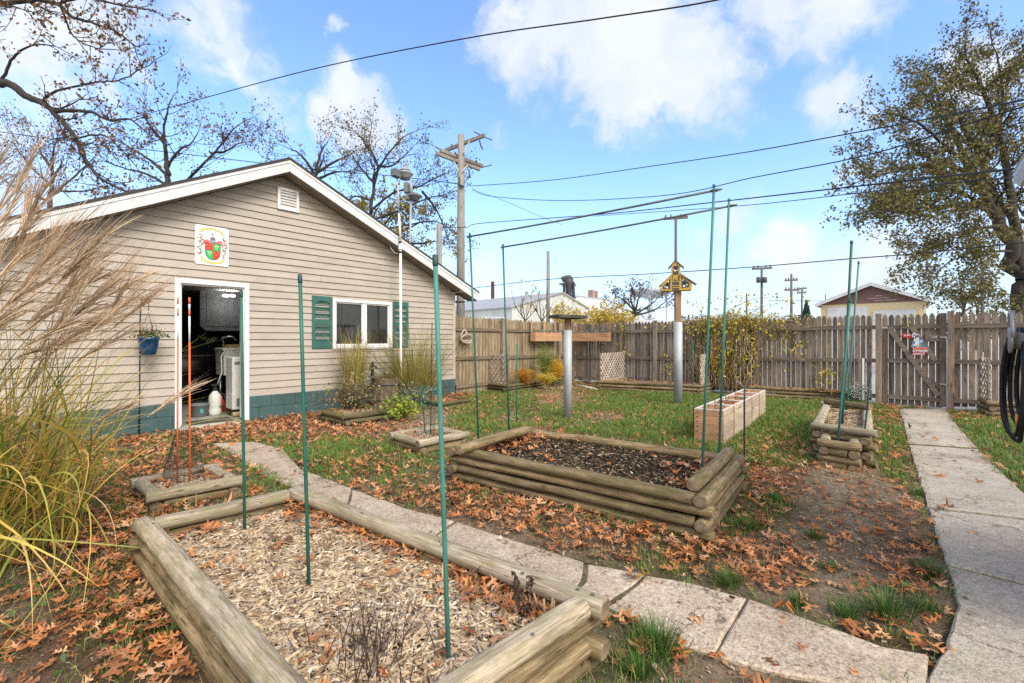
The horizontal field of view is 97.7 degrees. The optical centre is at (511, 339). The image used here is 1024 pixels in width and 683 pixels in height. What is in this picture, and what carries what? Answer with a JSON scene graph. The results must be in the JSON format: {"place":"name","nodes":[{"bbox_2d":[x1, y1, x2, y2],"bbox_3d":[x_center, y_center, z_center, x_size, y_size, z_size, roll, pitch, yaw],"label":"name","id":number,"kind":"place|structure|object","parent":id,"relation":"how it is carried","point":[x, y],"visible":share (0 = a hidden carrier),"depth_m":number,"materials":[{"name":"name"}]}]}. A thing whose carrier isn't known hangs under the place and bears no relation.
{"place":"outdoors","nodes":[
{"label":"outdoors","id":0,"kind":"place"},
{"bbox_2d":[3,0,718,158],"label":"power line","id":1,"kind":"object","parent":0,"point":[445,42],"visible":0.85,"depth_m":9.43,"materials":[{"name":"black metal"}]},
{"bbox_2d":[0,340,1023,682],"bbox_3d":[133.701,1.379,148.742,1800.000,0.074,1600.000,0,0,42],"label":"ground","id":2,"kind":"structure","parent":0,"point":[84,664],"depth_m":2.84,"materials":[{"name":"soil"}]},
{"bbox_2d":[0,91,152,207],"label":"tree","id":3,"kind":"object","parent":2,"relation":"on","point":[50,158],"visible":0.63,"depth_m":18.87,"materials":[{"name":"brown plant"}]},
{"bbox_2d":[0,0,190,197],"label":"tree","id":4,"kind":"object","parent":2,"relation":"on","point":[23,94],"visible":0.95,"depth_m":10.92,"materials":[{"name":"brown plant"}]},
{"bbox_2d":[0,120,256,646],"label":"plumed grass","id":5,"kind":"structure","parent":2,"relation":"on","point":[27,478],"depth_m":2.69,"materials":[{"name":"plant"}]},
{"bbox_2d":[138,296,150,436],"bbox_3d":[-5.181,0.373,6.308,0.018,1.998,0.140,0,0,42],"label":"shepherd hook","id":6,"kind":"object","parent":2,"relation":"on","point":[140,370],"visible":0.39,"depth_m":6.26,"materials":[{"name":"black metal"}]},
{"bbox_2d":[129,313,171,354],"bbox_3d":[-5.137,-0.079,6.374,0.405,0.600,0.550,0,0,42],"label":"hanging pot","id":7,"kind":"object","parent":6,"relation":"hanging from","point":[150,344],"visible":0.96,"depth_m":6.28,"materials":[{"name":"blue ceramic"}]},
{"bbox_2d":[57,52,276,186],"bbox_3d":[-13.036,-4.708,17.085,8.602,12.214,3.620,0,0,9],"label":"tree","id":8,"kind":"object","parent":2,"relation":"on","point":[167,165],"visible":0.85,"depth_m":16.94,"materials":[{"name":"brown plant"}]},
{"bbox_2d":[130,463,241,512],"bbox_3d":[-2.824,1.279,3.893,0.729,0.171,0.690,0,0,42],"label":"raised bed","id":9,"kind":"object","parent":2,"relation":"on","point":[227,482],"visible":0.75,"depth_m":3.73,"materials":[{"name":"wood"}]},
{"bbox_2d":[176,297,178,481],"bbox_3d":[-2.922,0.488,3.907,0.019,1.704,0.014,0,0,-3],"label":"marker stake","id":10,"kind":"object","parent":9,"relation":"in","point":[177,438],"visible":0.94,"depth_m":3.90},
{"bbox_2d":[162,427,204,483],"bbox_3d":[-2.925,1.024,3.997,0.316,0.473,0.326,0,0,42],"label":"wire net","id":11,"kind":"object","parent":9,"relation":"in","point":[186,454],"visible":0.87,"depth_m":3.99,"materials":[{"name":"grey metal"}]},
{"bbox_2d":[152,471,215,488],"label":"wood chips","id":12,"kind":"object","parent":9,"relation":"in","point":[159,484],"visible":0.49,"depth_m":3.92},
{"bbox_2d":[188,297,190,480],"bbox_3d":[-2.816,0.488,3.907,0.019,1.704,0.014,0,0,-3],"label":"marker stake","id":13,"kind":"object","parent":9,"relation":"in","point":[189,325],"visible":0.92,"depth_m":3.90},
{"bbox_2d":[0,157,479,446],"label":"garage","id":14,"kind":"structure","parent":2,"relation":"on","point":[285,222],"depth_m":7.69,"materials":[{"name":"beige plastic"}]},
{"bbox_2d":[188,403,209,416],"bbox_3d":[-5.558,1.260,7.953,0.330,0.220,0.330,0,0,42],"label":"storage tub","id":15,"kind":"object","parent":14,"relation":"on","point":[199,409],"visible":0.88,"depth_m":7.85,"materials":[{"name":"grey plastic"}]},
{"bbox_2d":[182,332,239,403],"bbox_3d":[-6.604,0.605,10.876,1.635,1.530,4.418,0,0,42],"label":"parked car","id":16,"kind":"object","parent":14,"relation":"on","point":[203,361],"visible":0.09,"depth_m":9.65,"materials":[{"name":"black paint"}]},
{"bbox_2d":[195,224,228,266],"bbox_3d":[-4.782,-1.489,7.131,0.013,0.618,0.460,0,0,42],"label":"crest plaque","id":17,"kind":"object","parent":14,"relation":"attached to","point":[211,245],"visible":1,"depth_m":7.12,"materials":[{"name":"white metal"}]},
{"bbox_2d":[208,384,225,415],"bbox_3d":[-5.351,1.090,8.109,0.200,0.560,0.259,0,0,42],"label":"pump sprayer","id":18,"kind":"object","parent":14,"relation":"on","point":[215,403],"visible":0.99,"depth_m":8.03,"materials":[{"name":"plastic"}]},
{"bbox_2d":[199,290,239,330],"bbox_3d":[-5.835,-0.575,9.403,0.069,0.810,1.235,0,0,42],"label":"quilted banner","id":19,"kind":"object","parent":14,"relation":"hanging from","point":[218,311],"visible":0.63,"depth_m":9.16,"materials":[{"name":"fabric"}]},
{"bbox_2d":[214,336,239,411],"bbox_3d":[-5.445,0.649,8.727,0.592,1.441,0.691,0,0,42],"label":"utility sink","id":20,"kind":"object","parent":14,"relation":"on","point":[221,354],"visible":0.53,"depth_m":8.53,"materials":[{"name":"plastic"}]},
{"bbox_2d":[232,411,239,416],"bbox_3d":[-4.809,1.325,7.963,0.089,0.089,0.300,0,0,42],"label":"wood block","id":21,"kind":"object","parent":14,"relation":"on","point":[235,414],"depth_m":7.86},
{"bbox_2d":[226,357,239,409],"bbox_3d":[-4.911,0.779,8.068,0.369,0.923,0.340,0,0,42],"label":"dehumidifier","id":22,"kind":"object","parent":21,"relation":"on","point":[232,383],"visible":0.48,"depth_m":7.88,"materials":[{"name":"plastic"}]},
{"bbox_2d":[333,298,391,347],"bbox_3d":[-3.029,-0.305,9.109,0.069,0.960,1.304,0,0,42],"label":"window","id":23,"kind":"structure","parent":14,"relation":"in","point":[346,312],"depth_m":9.09,"materials":[{"name":"white plastic"}]},
{"bbox_2d":[390,164,412,401],"bbox_3d":[-2.307,-1.145,9.365,0.476,5.011,0.528,0,0,-17],"label":"weather mast","id":24,"kind":"object","parent":14,"relation":"attached to","point":[404,173],"visible":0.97,"depth_m":9.27,"materials":[{"name":"white plastic"}]},
{"bbox_2d":[241,106,372,191],"bbox_3d":[-9.730,-4.925,22.133,6.601,12.478,2.506,0,0,5],"label":"tree","id":25,"kind":"object","parent":2,"relation":"on","point":[317,165],"visible":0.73,"depth_m":21.90,"materials":[{"name":"brown plant"}]},
{"bbox_2d":[317,404,390,425],"bbox_3d":[-2.684,1.258,7.510,1.004,0.180,0.875,0,0,42],"label":"raised bed","id":26,"kind":"object","parent":2,"relation":"on","point":[331,415],"visible":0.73,"depth_m":7.24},
{"bbox_2d":[295,362,399,414],"bbox_3d":[-2.710,0.898,7.741,1.709,1.041,1.751,0,0,42],"label":"rose bush","id":27,"kind":"object","parent":26,"relation":"in","point":[352,400],"visible":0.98,"depth_m":7.68,"materials":[{"name":"green plant"}]},
{"bbox_2d":[128,486,609,682],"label":"raised bed","id":28,"kind":"object","parent":2,"relation":"on","point":[561,642],"visible":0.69,"depth_m":1.85,"materials":[{"name":"wood"}]},
{"bbox_2d":[239,290,245,529],"bbox_3d":[-1.648,0.502,2.739,0.042,1.606,0.020,0,0,4],"label":"garden pole","id":29,"kind":"object","parent":28,"relation":"in","point":[242,408],"visible":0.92,"depth_m":2.73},
{"bbox_2d":[298,274,310,585],"bbox_3d":[-0.984,0.498,2.121,0.065,1.614,0.020,0,0,2],"label":"garden pole","id":30,"kind":"object","parent":28,"relation":"in","point":[304,429],"visible":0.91,"depth_m":2.12,"materials":[{"name":"metal"}]},
{"bbox_2d":[171,507,538,682],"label":"wood chips","id":31,"kind":"object","parent":28,"relation":"on","point":[258,587],"visible":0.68,"depth_m":2.00,"materials":[{"name":"wood"}]},
{"bbox_2d":[268,575,439,682],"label":"dried plant","id":32,"kind":"object","parent":31,"relation":"on","point":[374,641],"visible":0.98,"depth_m":1.63,"materials":[{"name":"plant"}]},
{"bbox_2d":[509,571,554,619],"bbox_3d":[0.085,1.088,1.895,0.199,0.230,0.096,0,0,-7],"label":"dead stump plant","id":33,"kind":"object","parent":31,"relation":"on","point":[530,583],"visible":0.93,"depth_m":1.87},
{"bbox_2d":[432,254,450,658],"bbox_3d":[-0.256,0.497,1.639,0.073,1.616,0.021,0,0,2],"label":"garden pole","id":34,"kind":"object","parent":28,"relation":"in","point":[441,448],"visible":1,"depth_m":1.63,"materials":[{"name":"metal"}]},
{"bbox_2d":[370,376,400,407],"bbox_3d":[-2.546,1.056,9.029,0.594,0.568,0.600,0,0,42],"label":"half barrel","id":35,"kind":"object","parent":2,"relation":"on","point":[387,383],"visible":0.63,"depth_m":8.78,"materials":[{"name":"wood"}]},
{"bbox_2d":[311,89,480,273],"bbox_3d":[-5.048,-4.844,19.670,7.393,12.409,4.091,0,0,0],"label":"tree","id":36,"kind":"object","parent":2,"relation":"on","point":[367,146],"visible":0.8,"depth_m":19.86,"materials":[{"name":"brown plant"}]},
{"bbox_2d":[369,392,425,420],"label":"leafy plant","id":37,"kind":"object","parent":2,"relation":"on","point":[403,408],"visible":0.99,"depth_m":7.46,"materials":[{"name":"green plant"}]},
{"bbox_2d":[345,170,466,257],"bbox_3d":[-5.029,-3.205,21.015,5.780,9.118,2.731,0,0,10],"label":"tree","id":38,"kind":"object","parent":2,"relation":"on","point":[363,204],"visible":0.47,"depth_m":20.91,"materials":[{"name":"brown plant"}]},
{"bbox_2d":[404,180,421,242],"bbox_3d":[-2.609,-1.408,11.797,0.476,5.536,0.375,0,0,-3],"label":"instrument mast","id":39,"kind":"object","parent":2,"relation":"on","point":[410,196],"visible":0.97,"depth_m":11.76,"materials":[{"name":"grey plastic"}]},
{"bbox_2d":[360,311,473,399],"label":"reed grass","id":40,"kind":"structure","parent":2,"relation":"on","point":[414,372],"depth_m":9.02,"materials":[{"name":"plant"}]},
{"bbox_2d":[388,425,469,454],"bbox_3d":[-1.066,1.269,5.701,0.773,0.183,0.777,0,0,42],"label":"raised bed","id":41,"kind":"object","parent":2,"relation":"on","point":[425,446],"visible":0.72,"depth_m":5.52,"materials":[{"name":"wood"}]},
{"bbox_2d":[417,395,470,408],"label":"raised bed","id":42,"kind":"object","parent":2,"relation":"on","point":[445,404],"visible":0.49,"depth_m":8.95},
{"bbox_2d":[436,131,491,317],"bbox_3d":[-1.949,-3.286,17.993,2.227,9.894,1.446,0,0,-10],"label":"utility pole","id":43,"kind":"object","parent":2,"relation":"on","point":[462,161],"visible":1,"depth_m":17.87,"materials":[{"name":"grey wood"}]},
{"bbox_2d":[0,131,456,183],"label":"power line","id":44,"kind":"object","parent":43,"relation":"attached to","point":[225,158],"visible":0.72,"depth_m":16.53,"materials":[{"name":"black metal"}]},
{"bbox_2d":[432,167,1014,228],"bbox_3d":[2.399,-3.179,12.278,3.000,2.639,15.772,0,0,-34],"label":"power line","id":45,"kind":"object","parent":43,"relation":"attached to","point":[988,171],"visible":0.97,"depth_m":8.38,"materials":[{"name":"black metal"}]},
{"bbox_2d":[472,106,1023,200],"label":"power line","id":46,"kind":"object","parent":43,"relation":"attached to","point":[804,167],"visible":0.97,"depth_m":8.65,"materials":[{"name":"black metal"}]},
{"bbox_2d":[474,99,1023,185],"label":"power line","id":47,"kind":"object","parent":43,"relation":"attached to","point":[1020,100],"visible":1,"depth_m":8.98,"materials":[{"name":"black metal"}]},
{"bbox_2d":[477,242,1023,287],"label":"power line","id":48,"kind":"object","parent":43,"relation":"attached to","point":[785,264],"visible":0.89,"depth_m":12.15,"materials":[{"name":"black metal"}]},
{"bbox_2d":[0,413,968,682],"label":"weeds","id":49,"kind":"object","parent":2,"relation":"on","point":[64,655],"visible":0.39,"depth_m":2.32,"materials":[{"name":"green plant"}]},
{"bbox_2d":[455,315,563,393],"bbox_3d":[0.249,0.436,12.704,0.120,2.049,4.813,0,0,42],"label":"picket fence","id":50,"kind":"object","parent":2,"relation":"on","point":[489,335],"visible":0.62,"depth_m":11.97,"materials":[{"name":"brown wood"}]},
{"bbox_2d":[530,319,561,340],"bbox_3d":[1.020,-0.260,13.349,0.220,0.635,1.294,0,0,42],"label":"hanging planter","id":51,"kind":"object","parent":50,"relation":"attached to","point":[553,335],"visible":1,"depth_m":13.22,"materials":[{"name":"brown wood"}]},
{"bbox_2d":[0,451,1019,682],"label":"fallen leaves","id":52,"kind":"object","parent":2,"relation":"on","point":[118,662],"visible":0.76,"depth_m":2.58,"materials":[{"name":"brown plant"}]},
{"bbox_2d":[0,381,1023,682],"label":"lawn grass","id":53,"kind":"structure","parent":2,"relation":"on","point":[670,407],"depth_m":5.84,"materials":[{"name":"plant"}]},
{"bbox_2d":[21,378,1023,483],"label":"fallen leaves","id":54,"kind":"object","parent":2,"relation":"on","point":[148,469],"visible":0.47,"depth_m":5.89,"materials":[{"name":"brown plant"}]},
{"bbox_2d":[319,320,392,394],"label":"reed grass","id":55,"kind":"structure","parent":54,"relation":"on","point":[359,369],"depth_m":8.37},
{"bbox_2d":[455,292,589,325],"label":"warehouse","id":56,"kind":"structure","parent":2,"relation":"on","point":[490,308],"depth_m":60.35,"materials":[{"name":"grey metal"}]},
{"bbox_2d":[487,378,563,392],"bbox_3d":[0.241,1.252,12.713,1.587,0.225,2.878,0,0,42],"label":"raised bed","id":57,"kind":"object","parent":2,"relation":"on","point":[498,387],"visible":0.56,"depth_m":11.71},
{"bbox_2d":[490,353,508,384],"bbox_3d":[-0.524,0.781,11.781,0.034,0.822,1.360,0,0,-40],"label":"lattice panel","id":58,"kind":"object","parent":57,"relation":"in","point":[499,368],"visible":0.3,"depth_m":11.55,"materials":[{"name":"brown wood"}]},
{"bbox_2d":[509,365,537,385],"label":"feathery plant","id":59,"kind":"object","parent":57,"relation":"in","point":[523,375],"visible":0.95,"depth_m":11.75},
{"bbox_2d":[529,341,560,375],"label":"feathery plant","id":60,"kind":"object","parent":57,"relation":"in","point":[543,362],"visible":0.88,"depth_m":12.66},
{"bbox_2d":[546,251,549,322],"bbox_3d":[1.780,-1.333,22.000,0.205,5.986,0.205,0,0,42],"label":"utility pole","id":61,"kind":"object","parent":2,"relation":"on","point":[548,287],"visible":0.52,"depth_m":21.93,"materials":[{"name":"grey wood"}]},
{"bbox_2d":[549,314,586,417],"bbox_3d":[0.962,0.496,7.710,0.541,1.828,0.410,0,0,-20],"label":"bird feeder","id":62,"kind":"object","parent":2,"relation":"on","point":[567,366],"visible":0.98,"depth_m":7.64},
{"bbox_2d":[552,300,604,325],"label":"bush","id":63,"kind":"object","parent":2,"relation":"on","point":[579,321],"visible":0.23,"depth_m":18.64,"materials":[{"name":"yellow plant"}]},
{"bbox_2d":[575,290,605,320],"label":"white building","id":64,"kind":"structure","parent":2,"relation":"on","point":[592,298],"depth_m":78.72,"materials":[{"name":"grey metal"}]},
{"bbox_2d":[447,426,747,542],"bbox_3d":[0.697,1.159,4.099,2.476,0.403,1.418,0,0,33],"label":"raised bed","id":65,"kind":"object","parent":2,"relation":"on","point":[710,502],"visible":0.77,"depth_m":3.60,"materials":[{"name":"wood"}]},
{"bbox_2d":[480,439,704,488],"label":"wood chips","id":66,"kind":"object","parent":65,"relation":"in","point":[600,462],"visible":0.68,"depth_m":4.15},
{"bbox_2d":[467,184,721,467],"bbox_3d":[0.574,0.043,4.044,2.422,2.464,0.100,0,0,33],"label":"trellis frame","id":67,"kind":"object","parent":65,"relation":"in","point":[713,190],"visible":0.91,"depth_m":3.50,"materials":[{"name":"metal"}]},
{"bbox_2d":[500,198,737,452],"bbox_3d":[0.902,0.035,4.365,2.326,2.480,0.082,0,0,30],"label":"trellis frame","id":68,"kind":"object","parent":65,"relation":"in","point":[729,205],"visible":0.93,"depth_m":3.92,"materials":[{"name":"metal"}]},
{"bbox_2d":[581,297,640,369],"bbox_3d":[4.333,-0.257,20.012,2.778,3.245,2.648,0,0,42],"label":"bush","id":69,"kind":"object","parent":2,"relation":"on","point":[608,315],"visible":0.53,"depth_m":19.69,"materials":[{"name":"yellow plant"}]},
{"bbox_2d":[617,638,663,682],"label":"grass clump","id":70,"kind":"object","parent":2,"relation":"on","point":[640,670],"visible":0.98,"depth_m":1.81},
{"bbox_2d":[600,274,681,319],"bbox_3d":[10.080,-2.017,36.314,6.208,6.755,4.007,0,0,-5],"label":"tree","id":71,"kind":"object","parent":2,"relation":"on","point":[633,308],"visible":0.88,"depth_m":35.91,"materials":[{"name":"brown plant"}]},
{"bbox_2d":[613,319,671,364],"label":"shed","id":72,"kind":"structure","parent":2,"relation":"on","point":[643,320],"depth_m":24.80,"materials":[{"name":"grey metal"}]},
{"bbox_2d":[597,377,713,394],"bbox_3d":[3.715,1.226,11.694,2.542,0.256,1.573,0,0,42],"label":"raised bed","id":73,"kind":"object","parent":2,"relation":"on","point":[610,384],"visible":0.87,"depth_m":11.42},
{"bbox_2d":[600,352,624,379],"bbox_3d":[2.822,0.770,12.524,0.034,0.804,1.402,0,0,41],"label":"lattice panel","id":74,"kind":"object","parent":73,"relation":"in","point":[621,358],"visible":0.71,"depth_m":12.49,"materials":[{"name":"brown wood"}]},
{"bbox_2d":[620,604,696,663],"bbox_3d":[0.648,1.289,1.961,0.294,0.157,0.320,0,0,-24],"label":"grass clump","id":75,"kind":"object","parent":2,"relation":"on","point":[659,636],"visible":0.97,"depth_m":1.96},
{"bbox_2d":[659,260,696,404],"bbox_3d":[3.450,-0.113,9.320,0.732,3.047,0.320,0,0,20],"label":"birdhouse","id":76,"kind":"object","parent":2,"relation":"on","point":[677,281],"visible":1,"depth_m":9.23,"materials":[{"name":"metal"}]},
{"bbox_2d":[694,399,733,443],"bbox_3d":[2.742,1.084,6.056,0.353,0.549,0.615,0,0,39],"label":"planter crate","id":77,"kind":"object","parent":2,"relation":"on","point":[712,425],"visible":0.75,"depth_m":5.87,"materials":[{"name":"brown wood"}]},
{"bbox_2d":[571,314,881,402],"bbox_3d":[4.757,0.465,11.874,7.801,1.990,0.126,0,0,42],"label":"picket fence","id":78,"kind":"object","parent":2,"relation":"on","point":[646,357],"visible":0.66,"depth_m":10.68,"materials":[{"name":"brown wood"}]},
{"bbox_2d":[572,321,610,340],"bbox_3d":[2.422,-0.237,13.776,1.333,0.596,0.220,0,0,42],"label":"hanging planter","id":79,"kind":"object","parent":78,"relation":"attached to","point":[591,336],"visible":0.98,"depth_m":13.65,"materials":[{"name":"brown wood"}]},
{"bbox_2d":[614,284,912,396],"bbox_3d":[5.548,0.208,11.204,6.698,3.155,1.337,0,0,42],"label":"fence vine","id":80,"kind":"object","parent":78,"relation":"attached to","point":[714,360],"visible":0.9,"depth_m":10.99,"materials":[{"name":"green plant"}]},
{"bbox_2d":[709,395,743,435],"bbox_3d":[3.114,1.084,6.520,0.355,0.549,0.622,0,0,39],"label":"planter crate","id":81,"kind":"object","parent":2,"relation":"on","point":[738,416],"visible":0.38,"depth_m":6.46,"materials":[{"name":"brown wood"}]},
{"bbox_2d":[705,559,751,591],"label":"grass clump","id":82,"kind":"object","parent":2,"relation":"on","point":[733,579],"visible":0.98,"depth_m":2.46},
{"bbox_2d":[719,391,751,427],"bbox_3d":[3.485,1.084,6.984,0.357,0.549,0.630,0,0,39],"label":"planter crate","id":83,"kind":"object","parent":2,"relation":"on","point":[748,409],"visible":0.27,"depth_m":6.99,"materials":[{"name":"brown wood"}]},
{"bbox_2d":[749,385,866,401],"bbox_3d":[6.605,1.226,10.101,2.208,0.253,0.281,0,0,36],"label":"raised bed","id":84,"kind":"object","parent":2,"relation":"on","point":[792,393],"visible":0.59,"depth_m":10.15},
{"bbox_2d":[809,398,877,470],"bbox_3d":[4.276,1.131,5.741,0.644,0.504,2.808,0,0,37],"label":"raised bed","id":85,"kind":"object","parent":2,"relation":"on","point":[849,446],"visible":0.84,"depth_m":4.79,"materials":[{"name":"wood"}]},
{"bbox_2d":[824,408,861,433],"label":"wood chips","id":86,"kind":"object","parent":85,"relation":"in","point":[856,422],"visible":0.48,"depth_m":5.96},
{"bbox_2d":[837,299,851,440],"bbox_3d":[3.617,0.387,4.875,0.169,1.646,0.029,0,0,0],"label":"garden pole","id":87,"kind":"object","parent":85,"relation":"in","point":[844,367],"visible":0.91,"depth_m":4.87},
{"bbox_2d":[841,240,852,423],"bbox_3d":[4.130,-0.018,5.518,0.155,2.398,0.034,0,0,1],"label":"garden pole","id":88,"kind":"object","parent":85,"relation":"in","point":[848,294],"visible":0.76,"depth_m":5.51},
{"bbox_2d":[846,261,859,410],"bbox_3d":[4.987,0.019,6.551,0.211,2.323,0.026,0,0,0],"label":"garden pole","id":89,"kind":"object","parent":85,"relation":"in","point":[858,263],"visible":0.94,"depth_m":6.54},
{"bbox_2d":[822,588,870,624],"bbox_3d":[1.657,1.318,2.225,0.219,0.120,0.280,0,0,42],"label":"grass clump","id":90,"kind":"object","parent":2,"relation":"on","point":[853,615],"visible":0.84,"depth_m":2.21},
{"bbox_2d":[815,282,930,358],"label":"cream garage","id":91,"kind":"structure","parent":2,"relation":"on","point":[836,307],"depth_m":29.87,"materials":[{"name":"brown"}]},
{"bbox_2d":[827,306,866,357],"bbox_3d":[23.097,-0.438,30.843,2.200,3.576,0.054,0,0,42],"label":"overhead door","id":92,"kind":"structure","parent":91,"relation":"in","point":[860,310],"depth_m":30.95,"materials":[{"name":"white paint"}]},
{"bbox_2d":[873,309,915,358],"bbox_3d":[24.929,-0.278,29.196,2.146,3.257,0.054,0,0,42],"label":"overhead door","id":93,"kind":"structure","parent":91,"relation":"in","point":[911,311],"depth_m":29.16,"materials":[{"name":"white paint"}]},
{"bbox_2d":[844,569,931,633],"bbox_3d":[1.848,1.284,2.204,0.352,0.193,0.473,0,0,42],"label":"grass clump","id":94,"kind":"object","parent":2,"relation":"on","point":[887,607],"visible":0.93,"depth_m":2.20,"materials":[{"name":"plant"}]},
{"bbox_2d":[819,0,1023,371],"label":"tree","id":95,"kind":"object","parent":2,"relation":"on","point":[970,157],"visible":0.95,"depth_m":16.62,"materials":[{"name":"green plant"}]},
{"bbox_2d":[898,586,954,616],"bbox_3d":[2.068,1.316,2.239,0.209,0.118,0.202,0,0,-8],"label":"grass clump","id":96,"kind":"object","parent":2,"relation":"on","point":[930,609],"visible":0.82,"depth_m":2.23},
{"bbox_2d":[906,553,964,581],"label":"grass clump","id":97,"kind":"object","parent":2,"relation":"on","point":[922,564],"visible":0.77,"depth_m":2.57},
{"bbox_2d":[900,409,1023,682],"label":"walkway","id":98,"kind":"structure","parent":2,"relation":"on","point":[985,639],"depth_m":2.88,"materials":[{"name":"concrete"}]},
{"bbox_2d":[947,311,1023,410],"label":"picket fence","id":99,"kind":"object","parent":2,"relation":"on","point":[975,325],"visible":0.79,"depth_m":8.41,"materials":[{"name":"brown wood"}]},
{"bbox_2d":[882,313,946,407],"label":"garden gate","id":100,"kind":"structure","parent":99,"relation":"attached to","point":[938,388],"depth_m":8.93,"materials":[{"name":"wood"}]},
{"bbox_2d":[901,333,926,354],"bbox_3d":[8.004,0.094,8.911,0.401,0.452,0.013,0,0,42],"label":"sign","id":101,"kind":"object","parent":100,"relation":"attached to","point":[919,347],"visible":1,"depth_m":8.88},
{"bbox_2d":[976,397,1016,416],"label":"raised bed","id":102,"kind":"object","parent":2,"relation":"on","point":[986,407],"visible":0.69,"depth_m":7.72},
{"bbox_2d":[979,357,990,399],"bbox_3d":[8.434,0.720,7.981,0.034,0.784,0.480,0,0,32],"label":"lattice panel","id":103,"kind":"object","parent":102,"relation":"in","point":[987,378],"visible":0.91,"depth_m":7.98,"materials":[{"name":"brown wood"}]},
{"bbox_2d":[0,0,1023,339],"label":"sky","id":104,"kind":"structure","parent":0,"point":[721,77],"materials":[{"name":"blue"}]},
{"bbox_2d":[213,442,927,682],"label":"path","id":105,"kind":"structure","parent":0,"point":[763,632],"depth_m":2.19,"materials":[{"name":"concrete"}]},
{"bbox_2d":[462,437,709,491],"bbox_3d":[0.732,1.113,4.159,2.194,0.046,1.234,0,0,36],"label":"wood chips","id":106,"kind":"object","parent":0,"point":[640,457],"visible":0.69,"depth_m":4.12,"materials":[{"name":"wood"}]},
{"bbox_2d":[629,288,670,320],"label":"water tower","id":107,"kind":"structure","parent":0,"point":[647,295],"depth_m":121.62,"materials":[{"name":"metal"}]},
{"bbox_2d":[599,176,1013,215],"bbox_3d":[4.891,-2.954,10.163,1.606,2.366,10.495,0,0,-16],"label":"power line","id":108,"kind":"object","parent":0,"point":[844,194],"visible":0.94,"depth_m":7.80,"materials":[{"name":"black metal"}]},
{"bbox_2d":[1013,153,1023,186],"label":"house","id":109,"kind":"structure","parent":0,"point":[1018,177],"depth_m":3.17,"materials":[{"name":"beige plastic"}]},
{"bbox_2d":[1007,310,1023,353],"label":"hose rack","id":110,"kind":"object","parent":109,"relation":"attached to","point":[1015,338],"visible":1,"depth_m":2.58,"materials":[{"name":"metal"}]},
{"bbox_2d":[999,328,1023,443],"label":"garden hose","id":111,"kind":"object","parent":110,"relation":"hanging from","point":[1006,370],"visible":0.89,"depth_m":2.67,"materials":[{"name":"black rubber"}]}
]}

